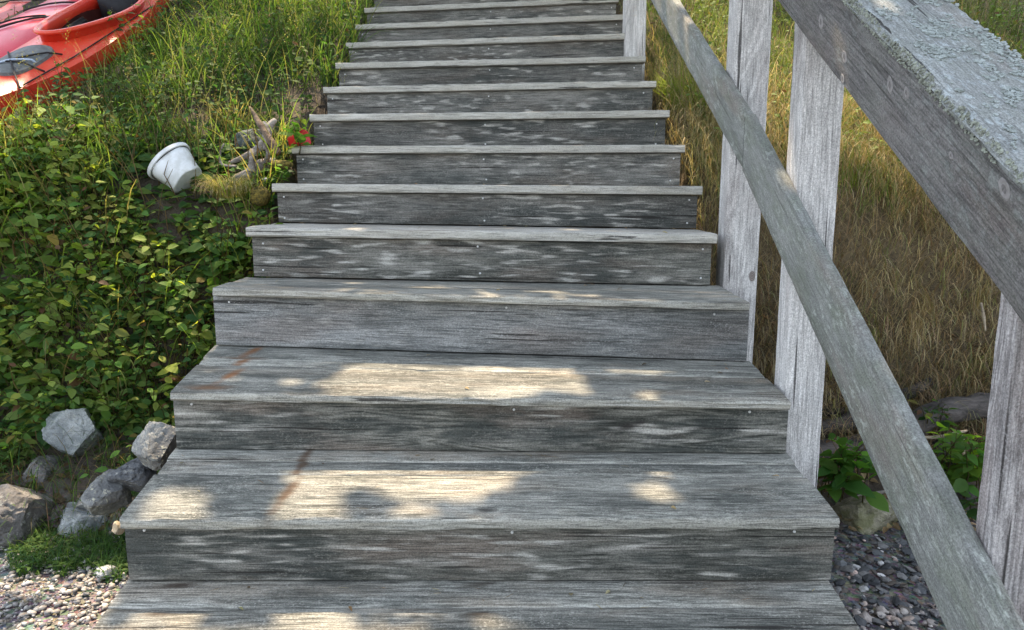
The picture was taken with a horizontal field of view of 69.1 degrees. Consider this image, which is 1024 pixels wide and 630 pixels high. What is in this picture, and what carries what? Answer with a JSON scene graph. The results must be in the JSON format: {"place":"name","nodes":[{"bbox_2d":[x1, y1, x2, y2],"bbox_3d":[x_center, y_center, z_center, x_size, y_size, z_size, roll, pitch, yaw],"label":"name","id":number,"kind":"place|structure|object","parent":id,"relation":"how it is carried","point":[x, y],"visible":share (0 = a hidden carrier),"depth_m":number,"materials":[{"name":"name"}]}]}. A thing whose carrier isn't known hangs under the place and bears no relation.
{"place":"outdoors","nodes":[
{"label":"outdoors","id":0,"kind":"place"},
{"bbox_2d":[0,531,128,629],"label":"gravel","id":1,"kind":"structure","parent":0,"point":[72,615],"depth_m":2.25,"materials":[{"name":"grey gravel"}]},
{"bbox_2d":[0,0,1023,629],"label":"ground","id":2,"kind":"structure","parent":0,"point":[320,106],"depth_m":3.37,"materials":[{"name":"green plant"}]},
{"bbox_2d":[6,108,20,129],"bbox_3d":[-2.768,-1.080,4.029,0.236,0.190,0.046,-4,-12,1],"label":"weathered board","id":3,"kind":"object","parent":2,"relation":"on","point":[13,117],"visible":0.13,"depth_m":4.00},
{"bbox_2d":[0,0,38,21],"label":"kayak","id":4,"kind":"object","parent":2,"relation":"on","point":[6,8],"visible":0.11,"depth_m":5.80,"materials":[{"name":"red plastic"}]},
{"bbox_2d":[0,484,54,546],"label":"rock","id":5,"kind":"object","parent":2,"relation":"on","point":[19,519],"visible":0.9,"depth_m":2.57,"materials":[{"name":"grey stone"}]},
{"bbox_2d":[0,0,78,57],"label":"kayak","id":6,"kind":"object","parent":2,"relation":"on","point":[25,23],"visible":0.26,"depth_m":5.06,"materials":[{"name":"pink plastic"}]},
{"bbox_2d":[20,455,58,482],"bbox_3d":[-1.854,0.635,2.937,0.168,0.154,0.194,0,9,0],"label":"rock","id":7,"kind":"object","parent":2,"relation":"on","point":[47,469],"visible":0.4,"depth_m":2.88,"materials":[{"name":"grey stone"}]},
{"bbox_2d":[41,408,103,456],"bbox_3d":[-1.775,0.469,3.020,0.220,0.211,0.182,0,9,0],"label":"rock","id":8,"kind":"object","parent":2,"relation":"on","point":[82,420],"visible":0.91,"depth_m":2.94,"materials":[{"name":"stone"}]},
{"bbox_2d":[58,502,108,539],"bbox_3d":[-1.561,0.752,2.707,0.165,0.133,0.194,-6,11,-33],"label":"rock","id":9,"kind":"object","parent":2,"relation":"on","point":[80,515],"visible":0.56,"depth_m":2.64,"materials":[{"name":"stone"}]},
{"bbox_2d":[76,497,85,509],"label":"rock","id":10,"kind":"object","parent":9,"relation":"on","point":[79,504],"visible":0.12,"depth_m":2.68,"materials":[{"name":"stone"}]},
{"bbox_2d":[0,0,168,127],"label":"kayak","id":11,"kind":"object","parent":2,"relation":"on","point":[52,31],"visible":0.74,"depth_m":4.55,"materials":[{"name":"red plastic"}]},
{"bbox_2d":[0,383,173,583],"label":"short grass","id":12,"kind":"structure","parent":2,"relation":"on","point":[38,538],"depth_m":2.55,"materials":[{"name":"green plant"}]},
{"bbox_2d":[81,469,131,514],"bbox_3d":[-1.379,0.617,2.539,0.136,0.146,0.172,6,11,31],"label":"rock","id":13,"kind":"object","parent":12,"relation":"on","point":[101,495],"visible":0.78,"depth_m":2.50,"materials":[{"name":"stone"}]},
{"bbox_2d":[106,457,156,492],"bbox_3d":[-1.304,0.556,2.564,0.137,0.129,0.152,2,9,14],"label":"rock","id":14,"kind":"object","parent":13,"relation":"on","point":[135,474],"visible":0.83,"depth_m":2.52,"materials":[{"name":"grey stone"}]},
{"bbox_2d":[131,421,176,470],"bbox_3d":[-1.181,0.432,2.523,0.149,0.160,0.160,8,12,40],"label":"rock","id":15,"kind":"object","parent":14,"relation":"on","point":[154,445],"visible":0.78,"depth_m":2.48,"materials":[{"name":"stone"}]},
{"bbox_2d":[96,565,118,578],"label":"rock","id":16,"kind":"object","parent":12,"relation":"on","point":[107,572],"visible":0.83,"depth_m":2.35,"materials":[{"name":"white stone"}]},
{"bbox_2d":[0,71,333,534],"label":"undergrowth","id":17,"kind":"object","parent":2,"relation":"on","point":[94,368],"visible":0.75,"depth_m":3.19,"materials":[{"name":"green plant"}]},
{"bbox_2d":[228,118,276,163],"bbox_3d":[-1.228,-0.827,3.531,0.232,0.222,0.070,-4,10,-21],"label":"driftwood branch","id":18,"kind":"object","parent":17,"relation":"on","point":[272,122],"visible":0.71,"depth_m":3.52,"materials":[{"name":"grey wood"}]},
{"bbox_2d":[249,186,270,206],"bbox_3d":[-1.126,-0.529,3.309,0.092,0.092,0.081,2,9,12],"label":"moss cushion","id":19,"kind":"object","parent":17,"relation":"on","point":[261,197],"visible":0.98,"depth_m":3.28,"materials":[{"name":"green plant"}]},
{"bbox_2d":[242,206,282,226],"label":"leafy sprig","id":20,"kind":"object","parent":17,"relation":"on","point":[248,213],"visible":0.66,"depth_m":3.03,"materials":[{"name":"green plant"}]},
{"bbox_2d":[249,106,280,155],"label":"driftwood branch","id":21,"kind":"object","parent":17,"relation":"on","point":[263,130],"visible":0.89,"depth_m":3.52,"materials":[{"name":"wood"}]},
{"bbox_2d":[264,162,289,182],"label":"leafy sprig","id":22,"kind":"object","parent":17,"relation":"on","point":[278,168],"visible":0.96,"depth_m":3.35,"materials":[{"name":"green plant"}]},
{"bbox_2d":[272,160,292,168],"bbox_3d":[-1.061,-0.694,3.434,0.101,0.043,0.102,0,9,0],"label":"moss cushion","id":23,"kind":"object","parent":17,"relation":"on","point":[288,164],"visible":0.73,"depth_m":3.40,"materials":[{"name":"green plant"}]},
{"bbox_2d":[147,142,201,192],"bbox_3d":[-1.529,-0.663,3.407,0.138,0.223,0.223,45,12,-1],"label":"bucket","id":24,"kind":"object","parent":2,"relation":"on","point":[178,157],"visible":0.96,"depth_m":3.33,"materials":[{"name":"white plastic"}]},
{"bbox_2d":[0,0,402,192],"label":"long grass","id":25,"kind":"structure","parent":2,"relation":"on","point":[176,86],"depth_m":4.33,"materials":[{"name":"green plant"}]},
{"bbox_2d":[188,171,267,198],"bbox_3d":[-1.252,-0.574,3.294,0.360,0.148,0.377,0,9,0],"label":"grass tuft","id":26,"kind":"object","parent":2,"relation":"on","point":[230,190],"visible":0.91,"depth_m":3.23,"materials":[{"name":"green plant"}]},
{"bbox_2d":[198,93,264,133],"bbox_3d":[-1.470,-1.059,3.924,0.411,0.215,0.434,0,9,0],"label":"grass tuft","id":27,"kind":"object","parent":2,"relation":"on","point":[231,121],"visible":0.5,"depth_m":3.86,"materials":[{"name":"green plant"}]},
{"bbox_2d":[219,143,274,179],"bbox_3d":[-1.228,-0.706,3.444,0.270,0.179,0.111,-1,9,-8],"label":"driftwood stump","id":28,"kind":"object","parent":2,"relation":"on","point":[252,165],"visible":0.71,"depth_m":3.42,"materials":[{"name":"grey wood"}]},
{"bbox_2d":[234,128,262,151],"bbox_3d":[-1.287,-0.855,3.687,0.188,0.136,0.158,0,9,0],"label":"rock","id":29,"kind":"object","parent":2,"relation":"on","point":[240,140],"visible":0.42,"depth_m":3.63,"materials":[{"name":"grey stone"}]},
{"bbox_2d":[279,119,315,154],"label":"leafy sprig","id":30,"kind":"object","parent":2,"relation":"on","point":[298,134],"visible":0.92,"depth_m":3.45,"materials":[{"name":"green plant"}]},
{"bbox_2d":[287,128,310,148],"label":"flowers","id":31,"kind":"object","parent":30,"relation":"attached to","point":[291,139],"visible":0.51,"depth_m":3.52,"materials":[{"name":"plant"}]},
{"bbox_2d":[92,0,859,629],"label":"staircase","id":32,"kind":"structure","parent":2,"relation":"on","point":[434,106],"depth_m":2.22,"materials":[{"name":"grey wood"}]},
{"bbox_2d":[112,521,124,534],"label":"rock","id":33,"kind":"object","parent":32,"relation":"on","point":[117,529],"visible":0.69,"depth_m":2.21,"materials":[{"name":"beige stone"}]},
{"bbox_2d":[180,80,843,610],"bbox_3d":[-0.079,-0.278,3.013,1.809,1.648,3.121,0,9,0],"label":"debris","id":34,"kind":"object","parent":32,"relation":"on","point":[528,454],"visible":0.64,"depth_m":2.00,"materials":[{"name":"plant"}]},
{"bbox_2d":[647,58,700,109],"bbox_3d":[0.973,-1.260,4.104,0.585,0.272,0.554,-8,12,-41],"label":"grass tuft","id":35,"kind":"object","parent":2,"relation":"on","point":[671,89],"visible":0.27,"depth_m":4.04,"materials":[{"name":"green plant"}]},
{"bbox_2d":[660,82,711,123],"bbox_3d":[1.044,-1.155,3.968,0.588,0.284,0.534,-5,10,-30],"label":"grass tuft","id":36,"kind":"object","parent":2,"relation":"on","point":[692,101],"visible":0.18,"depth_m":3.91,"materials":[{"name":"green plant"}]},
{"bbox_2d":[622,0,772,362],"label":"stair railing","id":37,"kind":"object","parent":2,"relation":"on","point":[735,92],"visible":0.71,"depth_m":2.87,"materials":[{"name":"wood"}]},
{"bbox_2d":[616,0,1023,477],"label":"dry grass","id":38,"kind":"structure","parent":2,"relation":"on","point":[868,146],"depth_m":3.43,"materials":[{"name":"plant"}]},
{"bbox_2d":[980,302,985,330],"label":"dry stalk","id":39,"kind":"object","parent":38,"relation":"on","point":[983,314],"visible":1,"depth_m":3.00,"materials":[{"name":"beige plant"}]},
{"bbox_2d":[820,411,856,438],"bbox_3d":[1.448,0.466,3.154,0.483,0.157,0.103,-2,9,-9],"label":"driftwood log","id":40,"kind":"object","parent":2,"relation":"on","point":[846,415],"visible":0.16,"depth_m":3.10,"materials":[{"name":"grey wood"}]},
{"bbox_2d":[817,433,888,511],"bbox_3d":[1.212,0.538,2.711,0.238,0.269,0.363,0,9,0],"label":"leafy weed","id":41,"kind":"object","parent":2,"relation":"on","point":[848,480],"visible":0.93,"depth_m":2.66,"materials":[{"name":"green plant"}]},
{"bbox_2d":[831,495,897,534],"bbox_3d":[1.307,0.759,2.767,0.242,0.201,0.216,0,9,0],"label":"rock","id":42,"kind":"object","parent":2,"relation":"on","point":[867,517],"visible":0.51,"depth_m":2.69,"materials":[{"name":"stone"}]},
{"bbox_2d":[848,490,884,497],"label":"dead twig","id":43,"kind":"object","parent":42,"relation":"on","point":[882,491],"visible":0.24,"depth_m":2.85,"materials":[{"name":"silver wood"}]},
{"bbox_2d":[753,281,998,533],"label":"leaf litter","id":44,"kind":"object","parent":2,"relation":"on","point":[895,524],"visible":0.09,"depth_m":3.19,"materials":[{"name":"plant"}]},
{"bbox_2d":[822,377,932,416],"bbox_3d":[1.594,0.366,3.231,0.501,0.174,0.079,-1,9,-7],"label":"driftwood log","id":45,"kind":"object","parent":2,"relation":"on","point":[905,389],"visible":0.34,"depth_m":3.21,"materials":[{"name":"grey wood"}]},
{"bbox_2d":[743,0,1023,629],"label":"stair railing","id":46,"kind":"object","parent":2,"relation":"on","point":[935,88],"visible":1,"depth_m":1.50,"materials":[{"name":"grey wood"}]},
{"bbox_2d":[819,392,989,460],"bbox_3d":[1.616,0.460,3.041,0.864,0.266,0.127,-2,9,-10],"label":"driftwood log","id":47,"kind":"object","parent":2,"relation":"on","point":[976,405],"visible":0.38,"depth_m":3.02,"materials":[{"name":"grey wood"}]},
{"bbox_2d":[907,399,958,430],"bbox_3d":[1.676,0.394,2.958,0.153,0.112,0.226,0,9,0],"label":"leafy weed","id":48,"kind":"object","parent":47,"relation":"on","point":[945,423],"visible":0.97,"depth_m":2.93,"materials":[{"name":"green plant"}]},
{"bbox_2d":[932,437,977,505],"bbox_3d":[1.698,0.600,2.859,0.073,0.212,0.256,0,9,0],"label":"driftwood log","id":49,"kind":"object","parent":2,"relation":"on","point":[959,495],"visible":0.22,"depth_m":2.85,"materials":[{"name":"grey wood"}]},
{"bbox_2d":[925,430,966,454],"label":"dead twig","id":50,"kind":"object","parent":49,"relation":"on","point":[938,436],"visible":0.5,"depth_m":2.93,"materials":[{"name":"beige wood"}]},
{"bbox_2d":[925,415,985,499],"bbox_3d":[1.659,0.526,2.732,0.291,0.295,0.348,6,11,31],"label":"leafy weed","id":51,"kind":"object","parent":49,"relation":"on","point":[969,466],"visible":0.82,"depth_m":2.71,"materials":[{"name":"green plant"}]},
{"bbox_2d":[959,492,978,520],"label":"leafy weed","id":52,"kind":"object","parent":2,"relation":"on","point":[972,514],"visible":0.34,"depth_m":2.64,"materials":[{"name":"green plant"}]},
{"bbox_2d":[828,518,975,629],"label":"gravel","id":53,"kind":"structure","parent":0,"point":[911,617],"depth_m":2.31,"materials":[{"name":"grey gravel"}]}
]}

